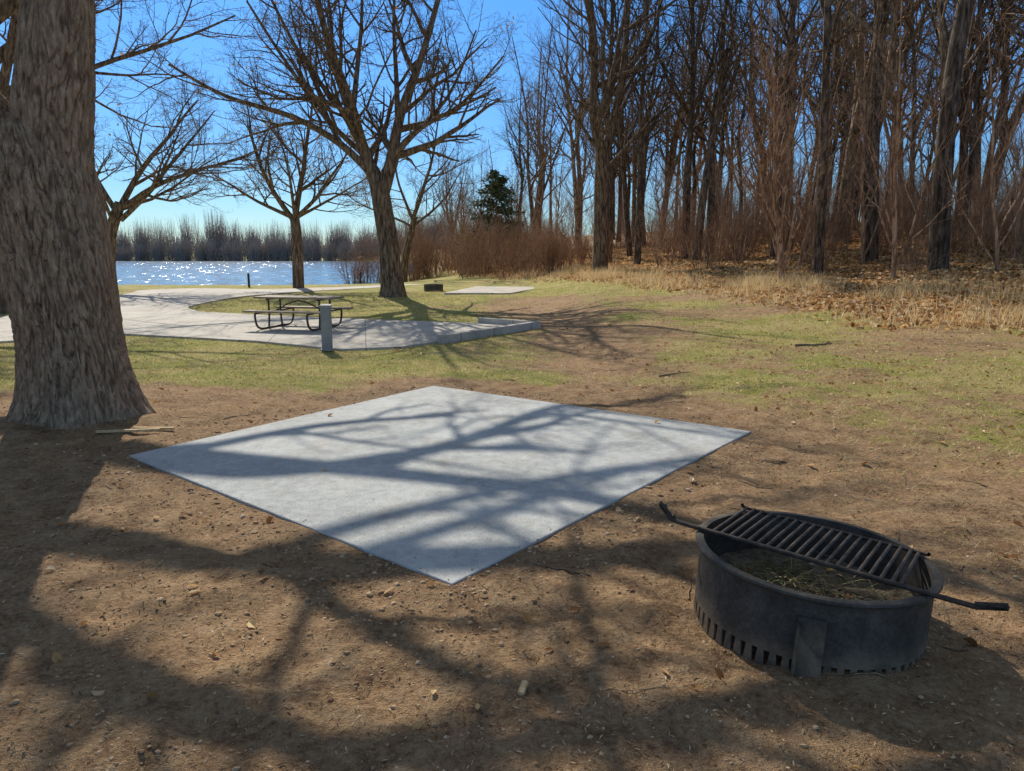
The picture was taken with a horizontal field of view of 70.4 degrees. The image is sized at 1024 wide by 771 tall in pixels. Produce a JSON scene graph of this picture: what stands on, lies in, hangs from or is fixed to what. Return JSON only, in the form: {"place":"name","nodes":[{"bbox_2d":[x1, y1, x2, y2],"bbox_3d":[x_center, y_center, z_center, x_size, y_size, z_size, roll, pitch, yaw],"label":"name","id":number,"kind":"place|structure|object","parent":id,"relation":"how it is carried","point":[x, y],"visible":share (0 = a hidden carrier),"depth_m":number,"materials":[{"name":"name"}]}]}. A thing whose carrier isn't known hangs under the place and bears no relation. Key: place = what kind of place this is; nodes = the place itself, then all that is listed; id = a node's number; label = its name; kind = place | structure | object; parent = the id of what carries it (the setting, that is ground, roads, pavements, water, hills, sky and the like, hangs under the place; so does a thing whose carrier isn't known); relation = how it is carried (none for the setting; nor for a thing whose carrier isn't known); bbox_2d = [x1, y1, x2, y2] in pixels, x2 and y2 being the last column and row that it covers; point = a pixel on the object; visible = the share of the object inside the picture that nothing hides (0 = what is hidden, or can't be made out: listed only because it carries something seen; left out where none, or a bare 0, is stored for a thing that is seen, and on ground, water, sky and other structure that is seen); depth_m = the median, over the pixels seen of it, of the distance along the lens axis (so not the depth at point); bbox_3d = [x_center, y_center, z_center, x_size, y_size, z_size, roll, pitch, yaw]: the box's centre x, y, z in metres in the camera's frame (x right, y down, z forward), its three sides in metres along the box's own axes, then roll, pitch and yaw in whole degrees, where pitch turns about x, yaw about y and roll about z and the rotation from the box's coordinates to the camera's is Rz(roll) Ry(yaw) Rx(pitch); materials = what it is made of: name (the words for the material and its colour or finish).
{"place":"outdoors","nodes":[
{"label":"outdoors","id":0,"kind":"place"},
{"bbox_2d":[0,284,502,350],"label":"concrete path","id":1,"kind":"structure","parent":0,"point":[166,313],"depth_m":18.39,"materials":[{"name":"grey concrete"}]},
{"bbox_2d":[242,295,353,330],"bbox_3d":[-5.200,-1.795,17.770,2.050,0.772,1.772,3,11,14],"label":"picnic table","id":2,"kind":"object","parent":1,"relation":"on","point":[285,307],"visible":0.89,"depth_m":17.59,"materials":[{"name":"brown wood"}]},
{"bbox_2d":[116,260,412,284],"bbox_3d":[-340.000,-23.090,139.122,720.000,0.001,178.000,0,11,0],"label":"lake water","id":3,"kind":"structure","parent":0,"point":[190,272],"depth_m":91.21,"materials":[{"name":"blue liquid"}]},
{"bbox_2d":[0,211,1023,770],"bbox_3d":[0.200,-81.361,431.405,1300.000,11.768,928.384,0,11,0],"label":"ground","id":4,"kind":"structure","parent":0,"point":[680,733],"depth_m":3.53,"materials":[{"name":"soil"}]},
{"bbox_2d":[0,0,19,24],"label":"bare tree","id":5,"kind":"object","parent":4,"relation":"on","point":[9,8],"visible":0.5,"depth_m":13.51,"materials":[{"name":"brown plant"}]},
{"bbox_2d":[0,0,155,428],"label":"oak tree","id":6,"kind":"object","parent":4,"relation":"on","point":[72,363],"visible":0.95,"depth_m":6.32,"materials":[{"name":"brown plant"}]},
{"bbox_2d":[95,428,159,432],"bbox_3d":[-3.350,0.394,6.328,0.500,0.021,0.035,-2,10,-17],"label":"wood stake","id":7,"kind":"object","parent":4,"relation":"on","point":[127,430],"visible":1,"depth_m":6.32,"materials":[{"name":"brown wood"}]},
{"bbox_2d":[133,427,174,429],"bbox_3d":[-3.200,0.381,6.478,0.350,0.020,0.035,1,10,-6],"label":"wood stake","id":8,"kind":"object","parent":4,"relation":"on","point":[167,428],"visible":0.84,"depth_m":6.47,"materials":[{"name":"brown wood"}]},
{"bbox_2d":[0,0,325,313],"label":"bare tree","id":9,"kind":"object","parent":4,"relation":"on","point":[7,54],"visible":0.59,"depth_m":22.41,"materials":[{"name":"brown plant"}]},
{"bbox_2d":[11,59,317,276],"bbox_3d":[-16.356,-10.132,34.224,13.523,11.714,10.048,3,11,17],"label":"bare tree","id":10,"kind":"object","parent":4,"relation":"on","point":[116,215],"visible":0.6,"depth_m":34.80,"materials":[{"name":"brown plant"}]},
{"bbox_2d":[247,273,249,286],"bbox_3d":[-14.200,-5.676,39.121,0.130,0.745,0.130,0,11,0],"label":"bollard","id":11,"kind":"object","parent":4,"relation":"on","point":[248,276],"visible":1,"depth_m":39.10,"materials":[{"name":"black metal"}]},
{"bbox_2d":[166,52,397,287],"bbox_3d":[-11.843,-10.678,37.584,11.633,11.608,7.587,6,12,29],"label":"bare tree","id":12,"kind":"object","parent":4,"relation":"on","point":[297,258],"visible":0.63,"depth_m":36.71,"materials":[{"name":"brown bark"}]},
{"bbox_2d":[95,0,528,297],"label":"bare tree","id":13,"kind":"object","parent":4,"relation":"on","point":[391,276],"visible":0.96,"depth_m":28.52,"materials":[{"name":"brown plant"}]},
{"bbox_2d":[319,304,333,350],"bbox_3d":[-3.550,-1.108,13.880,0.240,0.880,0.200,-1,11,-7],"label":"utility post","id":14,"kind":"object","parent":4,"relation":"on","point":[326,327],"visible":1,"depth_m":13.81,"materials":[{"name":"metal"}]},
{"bbox_2d":[321,312,329,329],"bbox_3d":[-3.541,-1.231,13.778,0.150,0.340,0.012,-1,11,-7],"label":"door","id":15,"kind":"structure","parent":14,"relation":"in","point":[325,318],"depth_m":13.77,"materials":[{"name":"metal"}]},
{"bbox_2d":[316,75,493,281],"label":"bare tree","id":16,"kind":"object","parent":4,"relation":"on","point":[414,222],"visible":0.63,"depth_m":54.19,"materials":[{"name":"brown plant"}]},
{"bbox_2d":[423,284,443,291],"bbox_3d":[-3.700,-4.600,34.235,0.948,0.360,0.948,0,11,0],"label":"fire ring","id":17,"kind":"object","parent":4,"relation":"on","point":[433,287],"visible":0.97,"depth_m":33.87,"materials":[{"name":"metal"}]},
{"bbox_2d":[116,138,756,260],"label":"distant treeline","id":18,"kind":"object","parent":4,"relation":"on","point":[212,247],"visible":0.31,"depth_m":199.77,"materials":[{"name":"brown plant"}]},
{"bbox_2d":[129,386,750,584],"bbox_3d":[-0.540,0.547,6.047,3.802,0.120,3.872,8,13,35],"label":"concrete pad","id":19,"kind":"object","parent":4,"relation":"on","point":[538,470],"visible":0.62,"depth_m":5.38,"materials":[{"name":"grey concrete"}]},
{"bbox_2d":[437,317,540,343],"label":"concrete kerb","id":20,"kind":"structure","parent":4,"relation":"on","point":[510,326],"depth_m":16.73,"materials":[{"name":"grey concrete"}]},
{"bbox_2d":[444,286,533,294],"bbox_3d":[-0.601,-4.325,33.625,3.531,0.250,6.063,2,11,11],"label":"concrete pad","id":21,"kind":"object","parent":4,"relation":"on","point":[484,290],"visible":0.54,"depth_m":32.74,"materials":[{"name":"grey concrete"}]},
{"bbox_2d":[453,169,531,262],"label":"evergreen tree","id":22,"kind":"object","parent":4,"relation":"on","point":[500,193],"visible":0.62,"depth_m":59.90,"materials":[{"name":"green plant"}]},
{"bbox_2d":[0,343,1023,770],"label":"soil clods","id":23,"kind":"object","parent":4,"relation":"on","point":[500,643],"visible":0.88,"depth_m":3.43,"materials":[{"name":"brown soil"}]},
{"bbox_2d":[0,338,1023,770],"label":"soil debris","id":24,"kind":"object","parent":4,"relation":"on","point":[526,602],"visible":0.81,"depth_m":2.96,"materials":[{"name":"brown soil"}]},
{"bbox_2d":[2,264,1023,768],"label":"scattered leaves","id":25,"kind":"object","parent":4,"relation":"on","point":[420,724],"visible":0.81,"depth_m":9.53,"materials":[{"name":"brown plant"}]},
{"bbox_2d":[517,680,527,695],"bbox_3d":[0.040,1.113,2.667,0.025,0.018,0.075,8,18,13],"label":"wood chip","id":26,"kind":"object","parent":4,"relation":"on","point":[522,688],"visible":1,"depth_m":2.66,"materials":[{"name":"beige wood"}]},
{"bbox_2d":[79,298,1018,705],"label":"fallen twigs","id":27,"kind":"object","parent":4,"relation":"on","point":[689,576],"visible":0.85,"depth_m":4.50,"materials":[{"name":"brown wood"}]},
{"bbox_2d":[536,0,727,270],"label":"bare tree","id":28,"kind":"object","parent":4,"relation":"on","point":[600,143],"visible":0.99,"depth_m":36.15,"materials":[{"name":"grey plant"}]},
{"bbox_2d":[325,122,1023,283],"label":"woodland undergrowth","id":29,"kind":"object","parent":4,"relation":"on","point":[548,247],"visible":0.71,"depth_m":36.23,"materials":[{"name":"red plant"}]},
{"bbox_2d":[429,0,1023,262],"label":"woodland trees","id":30,"kind":"object","parent":4,"relation":"on","point":[909,38],"visible":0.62,"depth_m":47.30,"materials":[{"name":"brown plant"}]},
{"bbox_2d":[446,212,1023,335],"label":"leaf litter","id":31,"kind":"object","parent":4,"relation":"on","point":[959,265],"visible":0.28,"depth_m":21.34,"materials":[{"name":"beige plant"}]},
{"bbox_2d":[491,0,1023,274],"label":"woodland trees","id":32,"kind":"object","parent":4,"relation":"on","point":[939,239],"visible":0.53,"depth_m":34.39,"materials":[{"name":"brown plant"}]},
{"bbox_2d":[710,1,832,281],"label":"bare sapling","id":33,"kind":"object","parent":4,"relation":"on","point":[777,222],"visible":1,"depth_m":22.53,"materials":[{"name":"red plant"}]},
{"bbox_2d":[738,49,869,270],"bbox_3d":[9.992,-7.665,25.374,4.548,7.608,2.313,0,11,0],"label":"bare sapling","id":34,"kind":"object","parent":4,"relation":"on","point":[800,262],"visible":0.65,"depth_m":25.32,"materials":[{"name":"red plant"}]},
{"bbox_2d":[659,501,1009,676],"bbox_3d":[1.255,0.859,3.175,1.133,0.441,1.046,3,10,-1],"label":"fire ring","id":35,"kind":"object","parent":4,"relation":"on","point":[810,595],"visible":1,"depth_m":2.98,"materials":[{"name":"metal"}]},
{"bbox_2d":[830,38,919,263],"bbox_3d":[12.597,-7.937,25.256,2.951,7.606,3.293,4,11,21],"label":"bare sapling","id":36,"kind":"object","parent":4,"relation":"on","point":[862,237],"visible":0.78,"depth_m":25.01,"materials":[{"name":"red plant"}]},
{"bbox_2d":[831,0,973,276],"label":"bare sapling","id":37,"kind":"object","parent":4,"relation":"on","point":[893,228],"visible":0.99,"depth_m":20.49,"materials":[{"name":"red plant"}]},
{"bbox_2d":[856,0,1023,220],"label":"bare sapling","id":38,"kind":"object","parent":4,"relation":"on","point":[933,147],"visible":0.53,"depth_m":23.88,"materials":[{"name":"red plant"}]},
{"bbox_2d":[924,14,1023,270],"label":"bare sapling","id":39,"kind":"object","parent":4,"relation":"on","point":[995,216],"visible":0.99,"depth_m":19.07,"materials":[{"name":"red plant"}]},
{"bbox_2d":[963,82,1023,258],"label":"bare sapling","id":40,"kind":"object","parent":4,"relation":"on","point":[1012,253],"visible":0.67,"depth_m":21.81,"materials":[{"name":"red plant"}]},
{"bbox_2d":[983,21,1023,231],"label":"bare sapling","id":41,"kind":"object","parent":4,"relation":"on","point":[1020,59],"visible":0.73,"depth_m":23.61,"materials":[{"name":"red plant"}]},
{"bbox_2d":[0,247,1023,593],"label":"dry grass","id":42,"kind":"structure","parent":0,"point":[308,361],"depth_m":11.76,"materials":[{"name":"plant"}]},
{"bbox_2d":[0,0,1023,245],"label":"sky","id":43,"kind":"structure","parent":0,"point":[250,212],"materials":[{"name":"blue"}]},
{"bbox_2d":[477,258,1023,332],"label":"tall dry grass","id":44,"kind":"structure","parent":0,"point":[763,281],"depth_m":19.80,"materials":[{"name":"plant"}]}
]}

